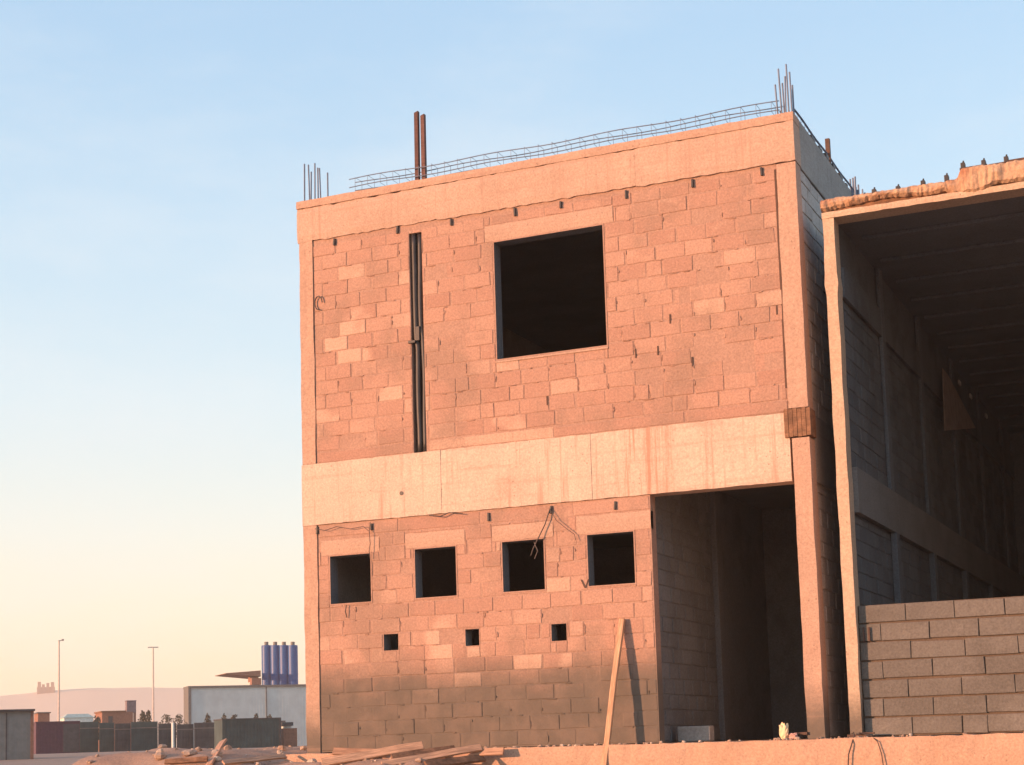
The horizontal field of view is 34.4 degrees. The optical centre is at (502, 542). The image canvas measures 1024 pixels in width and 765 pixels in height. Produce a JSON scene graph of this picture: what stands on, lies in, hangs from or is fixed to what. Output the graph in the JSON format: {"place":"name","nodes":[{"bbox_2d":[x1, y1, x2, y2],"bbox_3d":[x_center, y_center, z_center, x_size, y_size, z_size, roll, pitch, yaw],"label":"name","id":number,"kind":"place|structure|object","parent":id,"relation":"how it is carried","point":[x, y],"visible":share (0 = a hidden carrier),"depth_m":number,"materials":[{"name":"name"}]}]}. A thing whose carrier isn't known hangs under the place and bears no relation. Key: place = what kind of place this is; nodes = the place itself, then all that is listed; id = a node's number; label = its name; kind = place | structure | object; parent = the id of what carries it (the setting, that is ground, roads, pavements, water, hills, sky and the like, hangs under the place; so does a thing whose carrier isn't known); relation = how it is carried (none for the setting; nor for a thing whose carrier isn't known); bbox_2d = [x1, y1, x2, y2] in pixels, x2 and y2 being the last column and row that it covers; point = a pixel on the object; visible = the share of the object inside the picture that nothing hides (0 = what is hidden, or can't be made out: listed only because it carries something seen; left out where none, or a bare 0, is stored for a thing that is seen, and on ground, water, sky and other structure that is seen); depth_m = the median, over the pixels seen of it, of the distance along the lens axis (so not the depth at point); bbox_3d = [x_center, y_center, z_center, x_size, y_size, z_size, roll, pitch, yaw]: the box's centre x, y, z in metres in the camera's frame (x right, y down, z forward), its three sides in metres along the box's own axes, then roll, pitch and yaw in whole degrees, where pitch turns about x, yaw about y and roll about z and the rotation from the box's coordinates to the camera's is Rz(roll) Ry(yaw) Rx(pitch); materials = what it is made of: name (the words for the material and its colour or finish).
{"place":"outdoors","nodes":[
{"label":"outdoors","id":0,"kind":"place"},
{"bbox_2d":[0,687,183,747],"bbox_3d":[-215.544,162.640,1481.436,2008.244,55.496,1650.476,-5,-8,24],"label":"hill","id":1,"kind":"structure","parent":0,"point":[167,701],"depth_m":1226.84,"materials":[{"name":"beige sand"}]},
{"bbox_2d":[37,682,54,693],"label":"ridge towers","id":2,"kind":"structure","parent":1,"relation":"on","point":[43,689],"depth_m":1242.07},
{"bbox_2d":[0,746,439,764],"bbox_3d":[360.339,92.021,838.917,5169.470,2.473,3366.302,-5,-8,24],"label":"ground","id":3,"kind":"structure","parent":0,"point":[128,758],"depth_m":22.58,"materials":[{"name":"brown sand"}]},
{"bbox_2d":[0,709,34,759],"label":"grey shed","id":4,"kind":"structure","parent":3,"relation":"on","point":[16,734],"depth_m":74.08,"materials":[{"name":"grey metal"}]},
{"bbox_2d":[34,712,50,721],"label":"tan hut","id":5,"kind":"object","parent":3,"relation":"on","point":[41,716],"visible":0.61,"depth_m":149.05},
{"bbox_2d":[34,721,79,753],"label":"maroon container","id":6,"kind":"object","parent":3,"relation":"on","point":[51,737],"visible":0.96,"depth_m":106.99,"materials":[{"name":"metal"}]},
{"bbox_2d":[63,724,78,751],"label":"door","id":7,"kind":"structure","parent":6,"relation":"in","point":[70,731],"depth_m":107.26,"materials":[{"name":"grey metal"}]},
{"bbox_2d":[58,639,63,720],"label":"light mast","id":8,"kind":"object","parent":3,"relation":"on","point":[59,678],"visible":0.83,"depth_m":210.09,"materials":[{"name":"metal"}]},
{"bbox_2d":[59,714,92,721],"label":"white cabin","id":9,"kind":"object","parent":3,"relation":"on","point":[80,717],"visible":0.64,"depth_m":160.62,"materials":[{"name":"white metal"}]},
{"bbox_2d":[80,722,98,752],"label":"hoarding panel","id":10,"kind":"object","parent":3,"relation":"on","point":[89,736],"visible":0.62,"depth_m":112.62,"materials":[{"name":"green paint"}]},
{"bbox_2d":[93,716,100,722],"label":"bush","id":11,"kind":"object","parent":3,"relation":"on","point":[97,719],"visible":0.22,"depth_m":133.85,"materials":[{"name":"green plant"}]},
{"bbox_2d":[99,722,113,751],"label":"hoarding panel","id":12,"kind":"object","parent":3,"relation":"on","point":[106,737],"visible":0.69,"depth_m":111.92,"materials":[{"name":"green paint"}]},
{"bbox_2d":[94,710,132,751],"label":"brown hut","id":13,"kind":"object","parent":3,"relation":"on","point":[118,717],"visible":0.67,"depth_m":146.45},
{"bbox_2d":[108,716,112,722],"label":"window","id":14,"kind":"structure","parent":13,"relation":"in","point":[110,718],"depth_m":146.18,"materials":[{"name":"grey glass"}]},
{"bbox_2d":[114,723,130,751],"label":"hoarding panel","id":15,"kind":"object","parent":3,"relation":"on","point":[122,736],"visible":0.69,"depth_m":111.42,"materials":[{"name":"grey metal"}]},
{"bbox_2d":[125,700,136,721],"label":"water tank","id":16,"kind":"object","parent":3,"relation":"on","point":[130,705],"visible":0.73,"depth_m":149.31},
{"bbox_2d":[137,710,146,721],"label":"bush","id":17,"kind":"object","parent":3,"relation":"on","point":[143,717],"visible":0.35,"depth_m":138.11,"materials":[{"name":"green plant"}]},
{"bbox_2d":[131,721,157,750],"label":"hoarding panel","id":18,"kind":"object","parent":3,"relation":"on","point":[144,736],"visible":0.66,"depth_m":110.97,"materials":[{"name":"grey paint"}]},
{"bbox_2d":[146,710,151,721],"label":"bush","id":19,"kind":"object","parent":3,"relation":"on","point":[148,713],"visible":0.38,"depth_m":141.48,"materials":[{"name":"green plant"}]},
{"bbox_2d":[148,647,157,721],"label":"light mast","id":20,"kind":"object","parent":3,"relation":"on","point":[152,682],"visible":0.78,"depth_m":222.23,"materials":[{"name":"metal"}]},
{"bbox_2d":[158,714,173,723],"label":"bush","id":21,"kind":"object","parent":3,"relation":"on","point":[166,718],"visible":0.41,"depth_m":166.84,"materials":[{"name":"green plant"}]},
{"bbox_2d":[158,723,176,747],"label":"hoarding panel","id":22,"kind":"object","parent":3,"relation":"on","point":[164,733],"visible":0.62,"depth_m":110.00,"materials":[{"name":"grey metal"}]},
{"bbox_2d":[171,723,173,747],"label":"fence post","id":23,"kind":"object","parent":3,"relation":"on","point":[172,735],"visible":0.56,"depth_m":105.77,"materials":[{"name":"white metal"}]},
{"bbox_2d":[173,714,187,736],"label":"bush","id":24,"kind":"object","parent":3,"relation":"on","point":[177,720],"visible":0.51,"depth_m":166.42,"materials":[{"name":"green plant"}]},
{"bbox_2d":[176,724,193,748],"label":"hoarding panel","id":25,"kind":"object","parent":3,"relation":"on","point":[185,736],"visible":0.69,"depth_m":109.42,"materials":[{"name":"grey metal"}]},
{"bbox_2d":[164,756,207,764],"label":"plank","id":26,"kind":"object","parent":3,"relation":"on","point":[186,760],"visible":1,"depth_m":21.77,"materials":[{"name":"brown wood"}]},
{"bbox_2d":[194,722,213,748],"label":"hoarding panel","id":27,"kind":"object","parent":3,"relation":"on","point":[203,735],"visible":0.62,"depth_m":108.89,"materials":[{"name":"grey metal"}]},
{"bbox_2d":[203,713,211,722],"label":"bush","id":28,"kind":"object","parent":3,"relation":"on","point":[206,718],"visible":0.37,"depth_m":162.67,"materials":[{"name":"green plant"}]},
{"bbox_2d":[206,738,226,764],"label":"plank","id":29,"kind":"object","parent":3,"relation":"on","point":[219,747],"visible":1,"depth_m":22.06,"materials":[{"name":"brown wood"}]},
{"bbox_2d":[216,670,260,684],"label":"canopy","id":30,"kind":"object","parent":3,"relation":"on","point":[248,675],"visible":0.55,"depth_m":193.66,"materials":[{"name":"beige metal"}]},
{"bbox_2d":[183,678,306,745],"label":"warehouse","id":31,"kind":"structure","parent":3,"relation":"on","point":[286,702],"depth_m":186.40,"materials":[{"name":"grey metal"}]},
{"bbox_2d":[213,717,281,748],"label":"dark container","id":32,"kind":"object","parent":3,"relation":"on","point":[250,732],"visible":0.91,"depth_m":96.80,"materials":[{"name":"grey metal"}]},
{"bbox_2d":[222,754,286,764],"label":"plank","id":33,"kind":"object","parent":3,"relation":"on","point":[254,759],"visible":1,"depth_m":21.87,"materials":[{"name":"brown wood"}]},
{"bbox_2d":[261,642,270,684],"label":"silo","id":34,"kind":"object","parent":3,"relation":"on","point":[266,671],"visible":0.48,"depth_m":197.41,"materials":[{"name":"blue paint"}]},
{"bbox_2d":[270,642,278,684],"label":"silo","id":35,"kind":"object","parent":3,"relation":"on","point":[274,659],"visible":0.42,"depth_m":196.93,"materials":[{"name":"blue paint"}]},
{"bbox_2d":[279,642,287,684],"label":"silo","id":36,"kind":"object","parent":3,"relation":"on","point":[283,663],"visible":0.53,"depth_m":196.45,"materials":[{"name":"blue paint"}]},
{"bbox_2d":[281,722,296,746],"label":"site cabin","id":37,"kind":"object","parent":3,"relation":"on","point":[288,735],"visible":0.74,"depth_m":99.22,"materials":[{"name":"grey metal"}]},
{"bbox_2d":[288,642,297,683],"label":"silo","id":38,"kind":"object","parent":3,"relation":"on","point":[292,663],"visible":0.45,"depth_m":195.99,"materials":[{"name":"blue paint"}]},
{"bbox_2d":[332,747,385,756],"bbox_3d":[-1.876,2.751,21.756,0.800,0.100,0.037,-1,-35,24],"label":"plank","id":39,"kind":"object","parent":3,"relation":"on","point":[338,751],"visible":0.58,"depth_m":21.82,"materials":[{"name":"brown wood"}]},
{"bbox_2d":[321,741,423,764],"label":"plank","id":40,"kind":"object","parent":3,"relation":"on","point":[361,756],"visible":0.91,"depth_m":21.26,"materials":[{"name":"brown wood"}]},
{"bbox_2d":[391,745,454,758],"bbox_3d":[-1.006,2.666,21.041,0.856,0.090,0.037,-5,-47,-22],"label":"plank","id":41,"kind":"object","parent":3,"relation":"on","point":[409,753],"visible":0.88,"depth_m":21.02,"materials":[{"name":"brown wood"}]},
{"bbox_2d":[381,744,481,764],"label":"plank","id":42,"kind":"object","parent":3,"relation":"on","point":[448,752],"visible":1,"depth_m":20.87,"materials":[{"name":"brown wood"}]},
{"bbox_2d":[424,755,485,764],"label":"plank","id":43,"kind":"object","parent":3,"relation":"on","point":[468,759],"visible":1,"depth_m":20.79,"materials":[{"name":"brown wood"}]},
{"bbox_2d":[440,747,503,758],"bbox_3d":[-0.395,2.680,21.097,0.886,0.100,0.038,-7,-37,23],"label":"plank","id":44,"kind":"object","parent":3,"relation":"on","point":[491,751],"visible":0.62,"depth_m":20.99,"materials":[{"name":"brown wood"}]},
{"bbox_2d":[86,732,1023,764],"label":"rubble","id":45,"kind":"object","parent":3,"relation":"on","point":[159,754],"visible":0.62,"depth_m":22.07,"materials":[{"name":"stone"}]},
{"bbox_2d":[284,732,1023,764],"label":"terrace","id":46,"kind":"structure","parent":3,"relation":"on","point":[1006,748],"depth_m":19.61,"materials":[{"name":"concrete"}]},
{"bbox_2d":[296,64,862,752],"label":"unfinished building","id":47,"kind":"structure","parent":46,"relation":"on","point":[562,414],"depth_m":21.94,"materials":[{"name":"concrete"}]},
{"bbox_2d":[414,111,419,179],"bbox_3d":[-1.192,-5.505,23.097,0.070,1.049,0.060,-5,-8,24],"label":"timber post","id":48,"kind":"object","parent":47,"relation":"on","point":[417,137],"visible":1,"depth_m":23.08,"materials":[{"name":"brown wood"}]},
{"bbox_2d":[420,114,426,178],"bbox_3d":[-1.100,-5.483,23.054,0.064,0.989,0.060,-5,-8,24],"label":"timber post","id":49,"kind":"object","parent":47,"relation":"on","point":[423,142],"visible":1,"depth_m":23.03,"materials":[{"name":"brown wood"}]},
{"bbox_2d":[601,618,625,764],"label":"leaning timber","id":50,"kind":"object","parent":47,"relation":"attached to","point":[613,685],"visible":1,"depth_m":20.72,"materials":[{"name":"beige wood"}]},
{"bbox_2d":[677,726,713,741],"bbox_3d":[2.469,2.441,21.160,0.430,0.195,0.200,-5,-8,24],"label":"concrete block","id":51,"kind":"object","parent":46,"relation":"on","point":[694,733],"depth_m":21.07,"materials":[{"name":"grey concrete"}]},
{"bbox_2d":[779,723,788,738],"bbox_3d":[3.394,2.270,19.997,0.118,0.212,0.112,-5,-8,24],"label":"paper sack","id":52,"kind":"object","parent":46,"relation":"on","point":[783,731],"visible":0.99,"depth_m":19.95,"materials":[{"name":"beige paper"}]},
{"bbox_2d":[789,733,797,739],"bbox_3d":[3.502,2.326,19.921,0.127,0.086,0.106,-5,-8,24],"label":"rag","id":53,"kind":"object","parent":46,"relation":"on","point":[792,735],"visible":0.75,"depth_m":19.89,"materials":[{"name":"pink fabric"}]},
{"bbox_2d":[797,732,808,735],"bbox_3d":[3.588,2.306,19.976,0.050,0.037,0.238,5,-12,-44],"label":"offcut","id":54,"kind":"object","parent":46,"relation":"on","point":[802,733],"visible":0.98,"depth_m":19.92,"materials":[{"name":"wood"}]},
{"bbox_2d":[848,732,883,764],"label":"loose wire","id":55,"kind":"object","parent":46,"relation":"hanging from","point":[852,743],"visible":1,"depth_m":19.26,"materials":[{"name":"brown metal"}]},
{"bbox_2d":[820,154,1023,736],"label":"unfinished hall","id":56,"kind":"structure","parent":46,"relation":"on","point":[924,283],"depth_m":21.91,"materials":[{"name":"concrete"}]},
{"bbox_2d":[942,368,974,430],"bbox_3d":[7.759,-2.162,28.114,0.027,1.060,3.300,-5,-8,24],"label":"hanging sheet","id":57,"kind":"object","parent":56,"relation":"hanging from","point":[956,416],"visible":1,"depth_m":27.45,"materials":[{"name":"brown fabric"}]},
{"bbox_2d":[0,0,1023,695],"label":"sky","id":58,"kind":"structure","parent":0,"point":[154,154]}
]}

